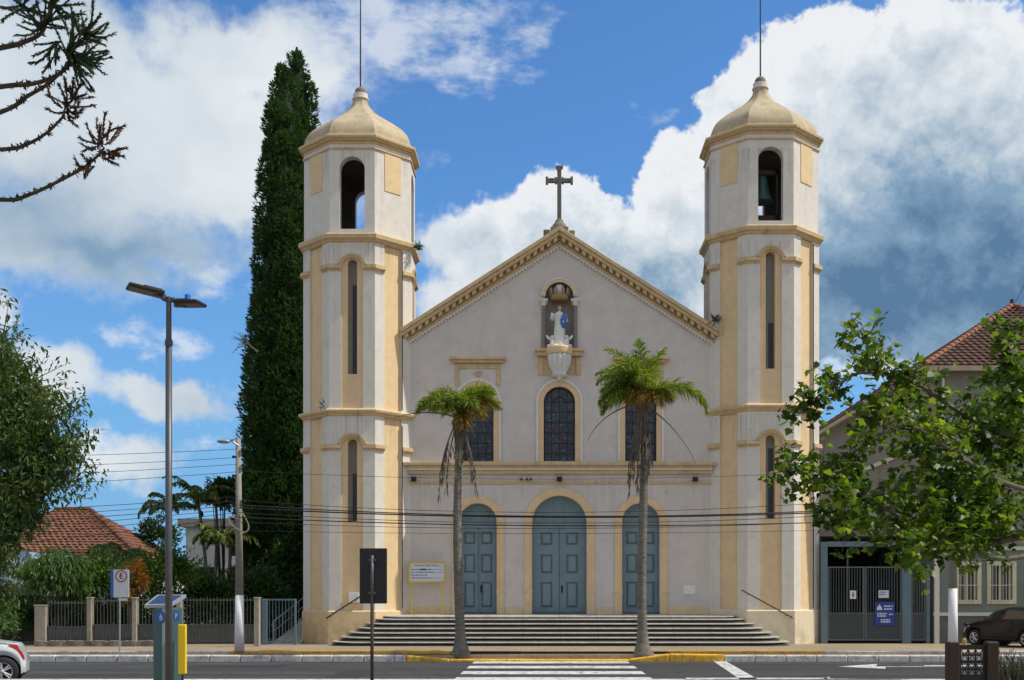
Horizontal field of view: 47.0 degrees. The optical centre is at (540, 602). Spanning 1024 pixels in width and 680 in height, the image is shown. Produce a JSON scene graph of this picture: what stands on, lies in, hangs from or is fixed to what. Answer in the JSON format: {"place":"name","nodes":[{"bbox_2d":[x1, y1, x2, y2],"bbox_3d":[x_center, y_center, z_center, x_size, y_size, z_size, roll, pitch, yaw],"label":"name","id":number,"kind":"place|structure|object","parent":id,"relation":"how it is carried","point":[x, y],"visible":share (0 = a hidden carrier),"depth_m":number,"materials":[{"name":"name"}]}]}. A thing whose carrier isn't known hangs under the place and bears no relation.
{"place":"outdoors","nodes":[
{"label":"outdoors","id":0,"kind":"place"},
{"bbox_2d":[0,551,80,641],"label":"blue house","id":1,"kind":"structure","parent":0,"point":[24,554],"depth_m":50.99,"materials":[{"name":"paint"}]},
{"bbox_2d":[0,288,108,640],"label":"hanging leaf tree","id":2,"kind":"object","parent":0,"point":[34,452],"visible":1,"depth_m":28.78,"materials":[{"name":"green plant"}]},
{"bbox_2d":[178,518,249,623],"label":"white house","id":3,"kind":"structure","parent":0,"point":[192,530],"depth_m":75.00,"materials":[{"name":"paint"}]},
{"bbox_2d":[17,634,932,643],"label":"garden ground","id":4,"kind":"structure","parent":0,"point":[829,642],"depth_m":48.74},
{"bbox_2d":[2,592,118,637],"bbox_3d":[-19.441,0.536,47.623,4.793,2.254,3.434,0,0,0],"label":"garden shrub","id":5,"kind":"object","parent":4,"relation":"on","point":[54,608],"visible":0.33,"depth_m":47.15,"materials":[{"name":"green plant"}]},
{"bbox_2d":[7,506,191,623],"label":"red roof house","id":6,"kind":"structure","parent":4,"relation":"on","point":[81,546],"depth_m":62.45,"materials":[{"name":"tile"}]},
{"bbox_2d":[86,542,145,622],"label":"garden palm","id":7,"kind":"object","parent":4,"relation":"on","point":[113,547],"visible":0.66,"depth_m":55.53,"materials":[{"name":"green plant"}]},
{"bbox_2d":[77,596,208,623],"bbox_3d":[-16.718,0.658,48.958,5.420,2.262,5.166,0,0,0],"label":"garden shrub","id":8,"kind":"object","parent":4,"relation":"on","point":[140,619],"visible":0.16,"depth_m":47.98,"materials":[{"name":"green plant"}]},
{"bbox_2d":[133,511,187,552],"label":"garden tree","id":9,"kind":"object","parent":4,"relation":"on","point":[147,534],"visible":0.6,"depth_m":65.56,"materials":[{"name":"green plant"}]},
{"bbox_2d":[137,492,203,519],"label":"garden palm","id":10,"kind":"object","parent":4,"relation":"on","point":[148,504],"visible":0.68,"depth_m":57.76,"materials":[{"name":"green plant"}]},
{"bbox_2d":[128,534,214,616],"bbox_3d":[-15.123,-0.562,47.572,3.652,4.418,2.922,0,0,0],"label":"garden shrub","id":11,"kind":"object","parent":4,"relation":"on","point":[182,571],"visible":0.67,"depth_m":47.11,"materials":[{"name":"green plant"}]},
{"bbox_2d":[162,476,235,623],"bbox_3d":[-16.437,-2.261,56.914,3.594,7.786,3.673,0,0,0],"label":"garden palm","id":12,"kind":"object","parent":4,"relation":"on","point":[193,491],"visible":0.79,"depth_m":56.78,"materials":[{"name":"green plant"}]},
{"bbox_2d":[186,486,234,621],"bbox_3d":[-16.003,-2.009,58.151,2.861,7.278,3.074,0,0,35],"label":"garden palm","id":13,"kind":"object","parent":4,"relation":"on","point":[205,500],"visible":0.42,"depth_m":57.93,"materials":[{"name":"green plant"}]},
{"bbox_2d":[192,523,234,623],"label":"garden palm","id":14,"kind":"object","parent":4,"relation":"on","point":[208,534],"visible":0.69,"depth_m":53.55,"materials":[{"name":"green plant"}]},
{"bbox_2d":[200,475,235,621],"bbox_3d":[-15.549,-2.402,58.107,2.321,8.075,2.230,0,0,45],"label":"garden tree","id":15,"kind":"object","parent":4,"relation":"on","point":[230,481],"visible":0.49,"depth_m":57.78,"materials":[{"name":"green plant"}]},
{"bbox_2d":[184,564,253,623],"bbox_3d":[-13.526,-0.004,48.362,3.501,3.311,2.773,0,0,0],"label":"garden shrub","id":16,"kind":"object","parent":4,"relation":"on","point":[217,588],"visible":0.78,"depth_m":48.01,"materials":[{"name":"green plant"}]},
{"bbox_2d":[206,528,260,623],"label":"garden palm","id":17,"kind":"object","parent":4,"relation":"on","point":[217,542],"visible":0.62,"depth_m":53.73,"materials":[{"name":"green plant"}]},
{"bbox_2d":[221,554,293,630],"bbox_3d":[-12.037,-0.210,49.618,3.306,3.708,2.826,0,0,0],"label":"garden shrub","id":18,"kind":"object","parent":4,"relation":"on","point":[257,583],"visible":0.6,"depth_m":49.21,"materials":[{"name":"green plant"}]},
{"bbox_2d":[233,61,307,637],"bbox_3d":[-12.291,-11.599,55.782,4.983,28.180,4.974,0,0,40],"label":"cypress tree","id":19,"kind":"object","parent":4,"relation":"on","point":[271,394],"visible":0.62,"depth_m":54.81,"materials":[{"name":"green plant"}]},
{"bbox_2d":[233,331,258,352],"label":"dead branch","id":20,"kind":"object","parent":19,"relation":"attached to","point":[244,343],"visible":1,"depth_m":53.97,"materials":[{"name":"wood"}]},
{"bbox_2d":[257,528,302,636],"bbox_3d":[-11.543,-0.917,53.879,3.071,5.121,2.698,0,0,0],"label":"garden shrub","id":21,"kind":"object","parent":4,"relation":"on","point":[283,558],"visible":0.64,"depth_m":53.73,"materials":[{"name":"green plant"}]},
{"bbox_2d":[252,47,320,633],"bbox_3d":[-11.840,-12.552,58.425,5.141,30.100,5.076,0,0,0],"label":"cypress tree","id":22,"kind":"object","parent":4,"relation":"on","point":[297,64],"visible":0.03,"depth_m":58.13,"materials":[{"name":"green plant"}]},
{"bbox_2d":[271,597,302,643],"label":"access ramp","id":23,"kind":"structure","parent":4,"relation":"on","point":[299,640],"depth_m":48.04,"materials":[{"name":"stone"}]},
{"bbox_2d":[298,0,823,643],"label":"church","id":24,"kind":"structure","parent":4,"relation":"on","point":[378,356],"depth_m":47.04,"materials":[{"name":"paint"}]},
{"bbox_2d":[326,596,359,618],"bbox_3d":[-7.692,0.194,45.877,1.342,0.881,0.166,0,0,0],"label":"handrail","id":25,"kind":"object","parent":24,"relation":"attached to","point":[342,607],"visible":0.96,"depth_m":45.80,"materials":[{"name":"metal"}]},
{"bbox_2d":[412,241,423,250],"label":"wall weed","id":26,"kind":"object","parent":24,"relation":"on","point":[417,247],"depth_m":47.13,"materials":[{"name":"green plant"}]},
{"bbox_2d":[450,356,505,461],"bbox_3d":[-2.510,-7.711,47.270,2.240,4.243,0.500,0,0,0],"label":"stained glass window","id":27,"kind":"structure","parent":24,"relation":"in","point":[484,441],"depth_m":47.23,"materials":[{"name":"glass"}]},
{"bbox_2d":[461,504,496,613],"bbox_3d":[-2.510,-1.776,47.450,1.600,4.456,0.500,0,0,0],"label":"door","id":28,"kind":"structure","parent":24,"relation":"in","point":[479,551],"depth_m":47.55,"materials":[{"name":"wood"}]},
{"bbox_2d":[532,496,586,613],"bbox_3d":[0.760,-1.927,47.450,2.280,4.758,0.500,0,0,0],"label":"door","id":29,"kind":"structure","parent":24,"relation":"in","point":[559,561],"depth_m":47.55,"materials":[{"name":"wood"}]},
{"bbox_2d":[536,379,582,461],"bbox_3d":[0.760,-7.284,47.340,1.860,3.388,0.360,0,0,0],"label":"stained glass window","id":30,"kind":"structure","parent":24,"relation":"in","point":[559,416],"depth_m":47.48,"materials":[{"name":"glass"}]},
{"bbox_2d":[546,305,572,346],"bbox_3d":[0.760,-11.033,47.107,1.078,1.768,0.508,0,0,0],"label":"saint statue","id":31,"kind":"object","parent":24,"relation":"on","point":[560,319],"visible":0.88,"depth_m":46.97,"materials":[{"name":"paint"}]},
{"bbox_2d":[622,504,659,613],"bbox_3d":[4.030,-1.776,47.450,1.600,4.456,0.500,0,0,0],"label":"door","id":32,"kind":"structure","parent":24,"relation":"in","point":[629,534],"depth_m":47.55,"materials":[{"name":"wood"}]},
{"bbox_2d":[613,356,668,461],"bbox_3d":[4.030,-7.711,47.270,2.240,4.243,0.500,0,0,0],"label":"stained glass window","id":33,"kind":"structure","parent":24,"relation":"in","point":[626,421],"depth_m":47.23,"materials":[{"name":"glass"}]},
{"bbox_2d":[707,313,722,326],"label":"wall weed","id":34,"kind":"object","parent":24,"relation":"on","point":[715,319],"depth_m":46.63,"materials":[{"name":"green plant"}]},
{"bbox_2d":[741,590,792,617],"bbox_3d":[8.835,0.055,45.877,2.006,1.121,0.166,0,0,0],"label":"handrail","id":35,"kind":"object","parent":24,"relation":"attached to","point":[767,603],"visible":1,"depth_m":45.80,"materials":[{"name":"metal"}]},
{"bbox_2d":[758,170,777,220],"bbox_3d":[8.775,-15.980,46.872,1.108,2.420,0.900,0,0,-32],"label":"bell","id":36,"kind":"object","parent":24,"relation":"hanging from","point":[765,198],"visible":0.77,"depth_m":46.72,"materials":[{"name":"green metal"}]},
{"bbox_2d":[819,530,897,612],"bbox_3d":[13.460,-0.670,54.100,4.200,4.600,11.800,0,0,0],"label":"carport","id":37,"kind":"object","parent":4,"relation":"on","point":[825,536],"visible":0.14,"depth_m":59.80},
{"bbox_2d":[829,589,837,612],"bbox_3d":[14.610,0.480,59.745,0.900,2.300,0.090,0,0,0],"label":"door","id":38,"kind":"structure","parent":37,"relation":"in","point":[830,590],"depth_m":59.70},
{"bbox_2d":[820,541,929,643],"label":"yard gate","id":39,"kind":"structure","parent":4,"relation":"on","point":[908,626],"depth_m":46.97,"materials":[{"name":"metal"}]},
{"bbox_2d":[850,591,855,598],"bbox_3d":[12.463,-0.316,46.943,0.246,0.329,0.018,0,0,0],"label":"gate notice","id":40,"kind":"object","parent":39,"relation":"attached to","point":[852,594],"visible":1,"depth_m":46.94,"materials":[{"name":"white"}]},
{"bbox_2d":[878,590,888,597],"bbox_3d":[13.678,-0.340,46.943,0.408,0.302,0.018,0,0,0],"label":"gate notice","id":41,"kind":"object","parent":39,"relation":"attached to","point":[883,593],"visible":1,"depth_m":46.94,"materials":[{"name":"white"}]},
{"bbox_2d":[875,602,894,624],"bbox_3d":[13.720,0.440,46.928,0.782,0.933,0.019,0,0,0],"label":"gate banner","id":42,"kind":"object","parent":39,"relation":"attached to","point":[884,613],"visible":1,"depth_m":46.92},
{"bbox_2d":[0,0,1023,555],"label":"sky","id":43,"kind":"structure","parent":0,"point":[917,106],"materials":[{"name":"blue"}]},
{"bbox_2d":[20,661,1023,678],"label":"road","id":44,"kind":"structure","parent":0,"point":[299,670],"depth_m":33.14,"materials":[{"name":"asphalt"}]},
{"bbox_2d":[0,639,29,678],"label":"white car","id":45,"kind":"object","parent":44,"relation":"on","point":[14,659],"visible":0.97,"depth_m":27.05,"materials":[{"name":"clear metal"}]},
{"bbox_2d":[29,655,405,661],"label":"kerb","id":46,"kind":"structure","parent":44,"relation":"on","point":[218,658],"depth_m":38.20,"materials":[{"name":"concrete"}]},
{"bbox_2d":[187,665,288,667],"bbox_3d":[-9.040,1.908,35.300,2.800,0.001,1.400,0,0,0],"label":"road patch","id":47,"kind":"object","parent":44,"relation":"on","point":[238,666],"visible":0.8,"depth_m":35.18,"materials":[{"name":"asphalt"}]},
{"bbox_2d":[323,670,374,677],"bbox_3d":[-5.090,1.908,31.800,0.900,0.001,3.600,0,0,0],"label":"road patch","id":48,"kind":"object","parent":44,"relation":"on","point":[350,673],"visible":1,"depth_m":31.27,"materials":[{"name":"asphalt"}]},
{"bbox_2d":[406,655,449,661],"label":"kerb","id":49,"kind":"structure","parent":44,"relation":"on","point":[411,658],"depth_m":38.20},
{"bbox_2d":[450,659,628,661],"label":"kerb","id":50,"kind":"structure","parent":44,"relation":"on","point":[469,660],"depth_m":38.20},
{"bbox_2d":[455,661,651,678],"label":"crosswalk","id":51,"kind":"structure","parent":44,"relation":"on","point":[552,672],"depth_m":32.59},
{"bbox_2d":[629,654,668,661],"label":"kerb","id":52,"kind":"structure","parent":44,"relation":"on","point":[660,658],"depth_m":38.20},
{"bbox_2d":[669,653,723,661],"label":"kerb","id":53,"kind":"structure","parent":44,"relation":"on","point":[694,657],"depth_m":38.20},
{"bbox_2d":[714,661,754,678],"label":"stop line","id":54,"kind":"object","parent":44,"relation":"on","point":[734,671],"visible":1,"depth_m":33.07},
{"bbox_2d":[686,678,829,678],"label":"lane line","id":55,"kind":"object","parent":44,"relation":"on","point":[757,678],"visible":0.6,"depth_m":29.59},
{"bbox_2d":[724,655,1023,661],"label":"kerb","id":56,"kind":"structure","parent":44,"relation":"on","point":[833,658],"depth_m":38.20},
{"bbox_2d":[806,675,944,676],"bbox_3d":[8.810,1.908,30.700,3.700,0.001,1.000,0,0,0],"label":"road patch","id":57,"kind":"object","parent":44,"relation":"on","point":[876,675],"visible":0.8,"depth_m":30.84,"materials":[{"name":"asphalt"}]},
{"bbox_2d":[839,664,923,668],"bbox_3d":[10.416,1.906,35.325,2.501,0.001,1.829,0,0,-44],"label":"lane arrow","id":58,"kind":"object","parent":44,"relation":"on","point":[873,666],"visible":1,"depth_m":35.15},
{"bbox_2d":[24,644,1023,653],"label":"church pavement","id":59,"kind":"structure","parent":0,"point":[580,649],"depth_m":41.85,"materials":[{"name":"concrete"}]},
{"bbox_2d":[0,593,38,640],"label":"garden shrub","id":60,"kind":"object","parent":59,"relation":"on","point":[24,621],"visible":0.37,"depth_m":45.83,"materials":[{"name":"green plant"}]},
{"bbox_2d":[5,541,107,625],"bbox_3d":[-18.644,-0.377,45.490,3.655,4.052,3.184,0,0,0],"label":"mango tree","id":61,"kind":"object","parent":59,"relation":"on","point":[43,574],"visible":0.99,"depth_m":44.77,"materials":[{"name":"green plant"}]},
{"bbox_2d":[66,548,145,623],"bbox_3d":[-17.094,-0.266,46.718,3.116,3.825,2.537,0,0,0],"label":"garden shrub","id":62,"kind":"object","parent":59,"relation":"on","point":[104,573],"visible":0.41,"depth_m":46.40,"materials":[{"name":"green plant"}]},
{"bbox_2d":[114,556,152,623],"bbox_3d":[-15.741,-0.093,45.441,1.694,3.462,1.693,0,0,0],"label":"croton bush","id":63,"kind":"object","parent":59,"relation":"on","point":[141,580],"visible":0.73,"depth_m":45.35,"materials":[{"name":"orange plant"}]},
{"bbox_2d":[34,597,260,646],"bbox_3d":[-14.675,0.712,43.955,8.418,1.836,0.410,0,0,0],"label":"railing fence","id":64,"kind":"object","parent":59,"relation":"on","point":[135,633],"visible":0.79,"depth_m":43.99,"materials":[{"name":"paint"}]},
{"bbox_2d":[261,599,295,644],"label":"ramp gate","id":65,"kind":"structure","parent":59,"relation":"on","point":[264,622],"depth_m":45.56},
{"bbox_2d":[331,614,788,645],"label":"church steps","id":66,"kind":"structure","parent":59,"relation":"on","point":[563,633],"depth_m":45.17,"materials":[{"name":"concrete"}]},
{"bbox_2d":[409,561,444,613],"bbox_3d":[-4.511,-0.595,46.840,1.460,2.089,0.080,0,0,0],"label":"notice board","id":67,"kind":"object","parent":66,"relation":"on","point":[426,571],"visible":1,"depth_m":46.83,"materials":[{"name":"white metal"}]},
{"bbox_2d":[963,606,1023,646],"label":"black hatchback","id":68,"kind":"object","parent":59,"relation":"on","point":[1005,626],"visible":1,"depth_m":43.59,"materials":[{"name":"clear metal"}]},
{"bbox_2d":[30,654,1023,658],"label":"curb","id":69,"kind":"structure","parent":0,"point":[550,656],"depth_m":38.51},
{"bbox_2d":[27,651,228,653],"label":"kerb","id":70,"kind":"structure","parent":69,"relation":"on","point":[118,652],"depth_m":39.45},
{"bbox_2d":[229,651,450,653],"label":"kerb","id":71,"kind":"structure","parent":69,"relation":"on","point":[338,652],"depth_m":39.45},
{"bbox_2d":[217,438,245,650],"bbox_3d":[-10.302,-1.933,39.272,0.894,7.126,0.381,0,0,-35],"label":"utility pole","id":72,"kind":"object","parent":71,"relation":"on","point":[239,620],"visible":1,"depth_m":39.35,"materials":[{"name":"concrete"}]},
{"bbox_2d":[6,517,236,544],"bbox_3d":[-19.189,-1.976,39.071,18.247,1.732,0.020,0,0,0],"label":"power cable","id":73,"kind":"object","parent":72,"relation":"attached to","point":[131,530],"visible":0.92,"depth_m":39.06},
{"bbox_2d":[32,512,236,534],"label":"power cable","id":74,"kind":"object","parent":72,"relation":"attached to","point":[138,523],"visible":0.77,"depth_m":39.08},
{"bbox_2d":[41,509,232,526],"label":"power cable","id":75,"kind":"object","parent":72,"relation":"attached to","point":[136,518],"visible":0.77,"depth_m":39.10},
{"bbox_2d":[39,496,236,509],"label":"power cable","id":76,"kind":"object","parent":72,"relation":"attached to","point":[140,503],"visible":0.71,"depth_m":39.16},
{"bbox_2d":[45,505,234,520],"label":"power cable","id":77,"kind":"object","parent":72,"relation":"attached to","point":[138,513],"visible":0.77,"depth_m":39.12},
{"bbox_2d":[46,501,236,514],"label":"power cable","id":78,"kind":"object","parent":72,"relation":"attached to","point":[144,508],"visible":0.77,"depth_m":39.14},
{"bbox_2d":[65,472,230,483],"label":"power cable","id":79,"kind":"object","parent":72,"relation":"attached to","point":[157,477],"visible":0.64,"depth_m":39.18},
{"bbox_2d":[70,464,235,473],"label":"power cable","id":80,"kind":"object","parent":72,"relation":"attached to","point":[172,468],"visible":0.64,"depth_m":39.20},
{"bbox_2d":[75,457,236,465],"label":"power cable","id":81,"kind":"object","parent":72,"relation":"attached to","point":[161,461],"visible":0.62,"depth_m":39.22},
{"bbox_2d":[84,449,232,455],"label":"power cable","id":82,"kind":"object","parent":72,"relation":"attached to","point":[164,452],"visible":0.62,"depth_m":39.24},
{"bbox_2d":[228,511,248,532],"bbox_3d":[-10.072,-2.695,39.314,0.715,0.728,0.076,0,0,0],"label":"cable loop","id":83,"kind":"object","parent":72,"relation":"hanging from","point":[238,518],"visible":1,"depth_m":39.29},
{"bbox_2d":[239,512,812,522],"bbox_3d":[1.832,-2.919,39.229,23.754,0.562,0.019,0,0,0],"label":"power cable","id":84,"kind":"object","parent":72,"relation":"attached to","point":[500,522],"visible":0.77,"depth_m":39.22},
{"bbox_2d":[239,529,852,533],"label":"power cable","id":85,"kind":"object","parent":72,"relation":"attached to","point":[538,533],"visible":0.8,"depth_m":39.15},
{"bbox_2d":[244,519,876,528],"bbox_3d":[1.830,-2.685,39.189,23.729,0.453,0.016,0,0,0],"label":"power cable","id":86,"kind":"object","parent":72,"relation":"attached to","point":[523,528],"visible":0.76,"depth_m":39.18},
{"bbox_2d":[239,507,895,517],"bbox_3d":[1.833,-3.034,39.248,23.767,0.422,0.041,0,0,0],"label":"power cable","id":87,"kind":"object","parent":72,"relation":"attached to","point":[527,516],"visible":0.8,"depth_m":39.23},
{"bbox_2d":[239,504,897,516],"bbox_3d":[1.834,-3.099,39.268,23.779,0.477,0.033,0,0,0],"label":"power cable","id":88,"kind":"object","parent":72,"relation":"attached to","point":[523,515],"visible":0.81,"depth_m":39.26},
{"bbox_2d":[239,517,916,525],"bbox_3d":[1.831,-2.699,39.208,23.742,0.318,0.033,0,0,0],"label":"power cable","id":89,"kind":"object","parent":72,"relation":"attached to","point":[517,525],"visible":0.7,"depth_m":39.20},
{"bbox_2d":[239,493,935,512],"bbox_3d":[1.835,-3.357,39.289,23.791,0.706,0.016,0,0,0],"label":"power cable","id":90,"kind":"object","parent":72,"relation":"attached to","point":[526,512],"visible":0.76,"depth_m":39.28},
{"bbox_2d":[248,464,945,478],"bbox_3d":[1.829,-4.356,39.169,23.717,0.509,0.012,0,0,0],"label":"power cable","id":91,"kind":"object","parent":72,"relation":"attached to","point":[472,478],"visible":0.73,"depth_m":39.17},
{"bbox_2d":[417,654,451,654],"bbox_3d":[-3.463,1.710,38.745,1.185,0.001,0.290,0,0,0],"label":"tree pit","id":92,"kind":"object","parent":69,"relation":"on","point":[434,654],"visible":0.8,"depth_m":38.83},
{"bbox_2d":[396,379,502,658],"bbox_3d":[-2.887,-2.715,38.876,2.953,9.374,2.585,0,0,38],"label":"queen palm","id":93,"kind":"object","parent":92,"relation":"on","point":[475,401],"visible":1,"depth_m":38.59,"materials":[{"name":"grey plant"}]},
{"bbox_2d":[587,337,708,657],"bbox_3d":[3.537,-3.501,38.586,3.772,10.806,2.767,0,0,20],"label":"queen palm","id":94,"kind":"object","parent":69,"relation":"on","point":[636,384],"visible":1,"depth_m":38.59,"materials":[{"name":"green plant"}]},
{"bbox_2d":[667,651,823,653],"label":"kerb","id":95,"kind":"structure","parent":69,"relation":"on","point":[746,652],"depth_m":39.45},
{"bbox_2d":[824,651,1023,653],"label":"kerb","id":96,"kind":"structure","parent":69,"relation":"on","point":[888,652],"depth_m":39.45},
{"bbox_2d":[946,418,960,641],"bbox_3d":[13.223,-2.298,39.282,1.655,7.856,0.328,0,0,-16],"label":"utility pole","id":97,"kind":"object","parent":96,"relation":"on","point":[952,616],"visible":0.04,"depth_m":39.33,"materials":[{"name":"concrete"}]},
{"bbox_2d":[819,286,1023,643],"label":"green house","id":98,"kind":"structure","parent":0,"point":[984,590],"depth_m":47.14,"materials":[{"name":"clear paint"}]},
{"bbox_2d":[858,565,860,602],"bbox_3d":[15.855,-0.920,58.000,0.090,1.900,1.100,0,0,0],"label":"side window","id":99,"kind":"structure","parent":98,"relation":"in","point":[859,584],"depth_m":58.36,"materials":[{"name":"glass"}]},
{"bbox_2d":[882,562,884,601],"bbox_3d":[15.855,-0.920,54.000,0.090,1.900,1.100,0,0,0],"label":"side window","id":100,"kind":"structure","parent":98,"relation":"in","point":[883,582],"depth_m":54.29,"materials":[{"name":"glass"}]},
{"bbox_2d":[957,561,981,603],"bbox_3d":[17.021,-0.793,46.966,1.045,1.695,0.369,0,0,0],"label":"window","id":101,"kind":"structure","parent":98,"relation":"in","point":[966,586],"depth_m":46.84,"materials":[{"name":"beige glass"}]},
{"bbox_2d":[986,389,1016,438],"bbox_3d":[18.390,-7.552,46.980,1.260,2.073,0.340,0,0,0],"label":"window","id":102,"kind":"structure","parent":98,"relation":"in","point":[987,435],"depth_m":47.03,"materials":[{"name":"white glass"}]},
{"bbox_2d":[987,561,1016,603],"bbox_3d":[18.352,-0.793,46.966,1.166,1.695,0.369,0,0,0],"label":"window","id":103,"kind":"structure","parent":98,"relation":"in","point":[999,585],"depth_m":46.84,"materials":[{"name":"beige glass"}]},
{"bbox_2d":[971,647,1023,679],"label":"grass plant","id":104,"kind":"object","parent":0,"point":[1011,670],"depth_m":16.33,"materials":[{"name":"green plant"}]},
{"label":"near pavement","id":105,"kind":"structure","parent":0,"visible":0},
{"bbox_2d":[0,0,128,202],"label":"araucaria tree","id":106,"kind":"object","parent":105,"relation":"on","point":[76,61],"visible":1,"depth_m":8.98,"materials":[{"name":"green plant"}]},
{"bbox_2d":[144,595,185,679],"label":"parking meter","id":107,"kind":"object","parent":105,"relation":"on","point":[157,603],"visible":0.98,"depth_m":13.88,"materials":[{"name":"metal"}]},
{"bbox_2d":[126,282,206,679],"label":"street lamp","id":108,"kind":"object","parent":105,"relation":"on","point":[187,301],"visible":1,"depth_m":13.47,"materials":[{"name":"grey metal"}]},
{"bbox_2d":[178,624,186,679],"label":"yellow board","id":109,"kind":"object","parent":105,"relation":"on","point":[182,649],"visible":1,"depth_m":13.81,"materials":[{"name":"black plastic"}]},
{"bbox_2d":[360,548,386,679],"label":"traffic sign","id":110,"kind":"object","parent":105,"relation":"on","point":[373,576],"visible":1,"depth_m":20.02,"materials":[{"name":"grey metal"}]},
{"bbox_2d":[758,308,1023,595],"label":"plane tree","id":111,"kind":"object","parent":105,"relation":"on","point":[948,527],"visible":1,"depth_m":23.20,"materials":[{"name":"green plant"}]},
{"bbox_2d":[945,642,998,679],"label":"litter bin","id":112,"kind":"object","parent":105,"relation":"on","point":[989,661],"visible":1,"depth_m":16.01,"materials":[{"name":"brown wood"}]},
{"label":"ground","id":113,"kind":"structure","parent":0,"visible":0},
{"bbox_2d":[0,679,944,679],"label":"kerb","id":114,"kind":"structure","parent":113,"relation":"on","point":[483,679],"depth_m":24.79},
{"label":"gutter strip","id":115,"kind":"structure","parent":0,"visible":0},
{"bbox_2d":[111,570,128,651],"bbox_3d":[-13.892,0.274,38.921,0.632,2.712,0.101,0,0,11],"label":"parking sign","id":116,"kind":"object","parent":115,"relation":"on","point":[119,583],"visible":1,"depth_m":38.90,"materials":[{"name":"metal"}]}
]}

